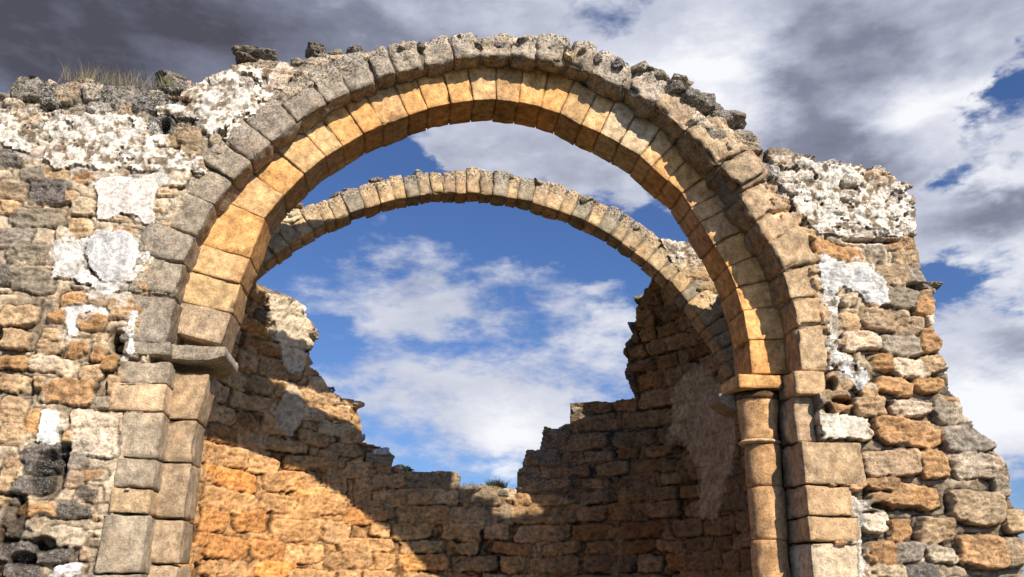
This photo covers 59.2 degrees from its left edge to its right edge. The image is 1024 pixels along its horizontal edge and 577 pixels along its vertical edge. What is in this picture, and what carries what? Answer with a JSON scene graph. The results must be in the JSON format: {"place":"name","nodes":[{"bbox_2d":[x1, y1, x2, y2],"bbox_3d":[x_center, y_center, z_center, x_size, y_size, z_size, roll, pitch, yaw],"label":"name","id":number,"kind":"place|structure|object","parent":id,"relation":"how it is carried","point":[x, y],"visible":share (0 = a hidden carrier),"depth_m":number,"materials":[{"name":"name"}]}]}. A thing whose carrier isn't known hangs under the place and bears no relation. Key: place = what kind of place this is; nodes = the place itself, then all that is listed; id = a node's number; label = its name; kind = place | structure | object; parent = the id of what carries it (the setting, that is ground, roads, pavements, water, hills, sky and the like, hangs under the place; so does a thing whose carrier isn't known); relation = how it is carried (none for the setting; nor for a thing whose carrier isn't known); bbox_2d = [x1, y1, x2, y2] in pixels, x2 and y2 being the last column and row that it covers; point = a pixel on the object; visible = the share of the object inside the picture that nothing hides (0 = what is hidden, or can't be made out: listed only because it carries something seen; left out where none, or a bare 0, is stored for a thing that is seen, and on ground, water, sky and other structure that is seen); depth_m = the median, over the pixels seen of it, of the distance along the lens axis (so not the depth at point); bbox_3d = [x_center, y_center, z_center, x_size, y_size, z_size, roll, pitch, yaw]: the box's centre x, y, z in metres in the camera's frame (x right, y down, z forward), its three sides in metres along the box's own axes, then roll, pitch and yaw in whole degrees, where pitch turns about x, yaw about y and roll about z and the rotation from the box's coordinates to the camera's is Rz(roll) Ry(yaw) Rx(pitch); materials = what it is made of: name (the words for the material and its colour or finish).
{"place":"outdoors","nodes":[
{"label":"outdoors","id":0,"kind":"place"},
{"bbox_2d":[0,0,1023,575],"label":"sky","id":1,"kind":"structure","parent":0,"point":[465,331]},
{"bbox_3d":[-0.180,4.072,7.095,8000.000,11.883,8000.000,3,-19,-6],"label":"ground","id":2,"kind":"structure","parent":0,"visible":0},
{"bbox_2d":[76,341,238,576],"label":"stepped pier","id":3,"kind":"structure","parent":2,"relation":"on","point":[170,394],"depth_m":7.78,"materials":[{"name":"stone"}]},
{"bbox_2d":[119,32,830,376],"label":"stone arch","id":4,"kind":"structure","parent":3,"relation":"on","point":[698,128],"depth_m":9.06,"materials":[{"name":"stone"}]},
{"bbox_2d":[346,45,364,53],"bbox_3d":[-1.627,-2.405,9.287,0.261,0.146,0.242,-13,-23,34],"label":"loose stone","id":5,"kind":"object","parent":4,"relation":"on","point":[353,48],"visible":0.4,"depth_m":9.19,"materials":[{"name":"grey stone"}]},
{"bbox_2d":[0,50,389,576],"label":"ruined wall","id":6,"kind":"structure","parent":2,"relation":"on","point":[94,175],"depth_m":8.10,"materials":[{"name":"stone"}]},
{"bbox_2d":[54,60,142,85],"bbox_3d":[-4.168,-2.157,9.096,0.880,0.260,0.390,3,-19,-6],"label":"grass tuft","id":7,"kind":"object","parent":6,"relation":"on","point":[112,83],"visible":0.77,"depth_m":9.03,"materials":[{"name":"beige plant"}]},
{"bbox_2d":[121,67,158,89],"bbox_3d":[-3.758,-2.129,9.183,0.507,0.199,0.324,9,-21,-23],"label":"grass tuft","id":8,"kind":"object","parent":6,"relation":"on","point":[137,82],"visible":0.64,"depth_m":9.11,"materials":[{"name":"beige plant"}]},
{"bbox_2d":[158,71,181,86],"bbox_3d":[-3.367,-2.021,8.871,0.296,0.159,0.282,3,-19,-6],"label":"grass tuft","id":9,"kind":"object","parent":6,"relation":"on","point":[169,83],"visible":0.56,"depth_m":8.78,"materials":[{"name":"green plant"}]},
{"bbox_2d":[155,70,187,87],"bbox_3d":[-3.377,-2.059,8.932,0.337,0.185,0.306,3,-19,-6],"label":"boulder","id":10,"kind":"object","parent":6,"relation":"on","point":[164,72],"visible":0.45,"depth_m":8.87,"materials":[{"name":"grey stone"}]},
{"bbox_2d":[168,94,194,102],"bbox_3d":[-3.210,-1.841,8.716,0.248,0.059,0.185,11,-22,-27],"label":"creeping herb","id":11,"kind":"object","parent":6,"relation":"on","point":[183,99],"visible":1,"depth_m":8.70,"materials":[{"name":"brown plant"}]},
{"bbox_2d":[235,51,257,64],"bbox_3d":[-2.657,-2.285,9.089,0.260,0.104,0.328,3,-19,-6],"label":"loose stone","id":12,"kind":"object","parent":6,"relation":"on","point":[241,57],"visible":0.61,"depth_m":8.99,"materials":[{"name":"grey stone"}]},
{"bbox_2d":[231,44,277,60],"bbox_3d":[-2.608,-2.370,9.135,0.440,0.202,0.363,3,-19,-6],"label":"boulder","id":13,"kind":"object","parent":6,"relation":"on","point":[257,53],"visible":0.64,"depth_m":9.04,"materials":[{"name":"grey stone"}]},
{"bbox_2d":[305,41,326,58],"bbox_3d":[-2.012,-2.386,9.221,0.215,0.124,0.324,9,-21,-23],"label":"loose stone","id":14,"kind":"object","parent":6,"relation":"on","point":[314,49],"visible":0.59,"depth_m":9.12,"materials":[{"name":"grey stone"}]},
{"bbox_2d":[327,49,342,54],"bbox_3d":[-1.835,-2.359,9.232,0.202,0.132,0.266,3,-19,-6],"label":"loose stone","id":15,"kind":"object","parent":6,"relation":"on","point":[336,51],"visible":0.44,"depth_m":9.14,"materials":[{"name":"beige stone"}]},
{"bbox_2d":[174,279,795,576],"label":"apse wall","id":16,"kind":"structure","parent":2,"relation":"on","point":[298,478],"depth_m":12.10,"materials":[{"name":"stone"}]},
{"bbox_2d":[403,465,413,471],"bbox_3d":[-1.531,2.605,12.853,0.280,0.174,0.207,3,-19,-6],"label":"herb plant","id":17,"kind":"object","parent":16,"relation":"on","point":[406,468],"visible":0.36,"depth_m":12.83,"materials":[{"name":"green plant"}]},
{"bbox_2d":[184,167,734,380],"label":"stone arch","id":18,"kind":"structure","parent":16,"relation":"attached to","point":[638,244],"depth_m":11.00,"materials":[{"name":"stone"}]},
{"bbox_2d":[270,203,303,239],"bbox_3d":[-3.494,0.912,10.128,1.986,4.076,0.519,3,-19,-6],"label":"wall fragment","id":19,"kind":"object","parent":18,"relation":"attached to","point":[296,213],"depth_m":10.62,"materials":[{"name":"beige stone"}]},
{"bbox_2d":[659,238,727,329],"bbox_3d":[2.642,1.302,10.736,1.761,3.893,0.521,3,-19,-6],"label":"wall fragment","id":20,"kind":"object","parent":18,"relation":"attached to","point":[685,251],"depth_m":11.02,"materials":[{"name":"stone"}]},
{"bbox_2d":[484,477,509,487],"bbox_3d":[-0.220,2.823,12.950,0.436,0.219,0.341,3,-19,-6],"label":"grass tuft","id":21,"kind":"object","parent":16,"relation":"on","point":[494,483],"visible":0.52,"depth_m":12.92,"materials":[{"name":"green plant"}]},
{"bbox_2d":[709,374,790,576],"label":"engaged column","id":22,"kind":"structure","parent":2,"relation":"on","point":[749,403],"depth_m":8.64,"materials":[{"name":"stone"}]},
{"bbox_2d":[178,65,785,375],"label":"stone arch","id":23,"kind":"structure","parent":22,"relation":"on","point":[646,156],"depth_m":9.30,"materials":[{"name":"stone"}]},
{"bbox_2d":[777,371,865,576],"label":"stepped pier","id":24,"kind":"structure","parent":2,"relation":"on","point":[809,465],"depth_m":8.28,"materials":[{"name":"stone"}]},
{"bbox_2d":[735,132,1023,576],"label":"ruined wall","id":25,"kind":"structure","parent":2,"relation":"on","point":[931,495],"depth_m":8.58,"materials":[{"name":"stone"}]},
{"bbox_2d":[925,281,943,289],"bbox_3d":[4.234,-0.015,9.162,0.230,0.069,0.279,3,-19,-6],"label":"loose stone","id":26,"kind":"object","parent":25,"relation":"on","point":[936,285],"visible":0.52,"depth_m":9.06,"materials":[{"name":"grey stone"}]}
]}

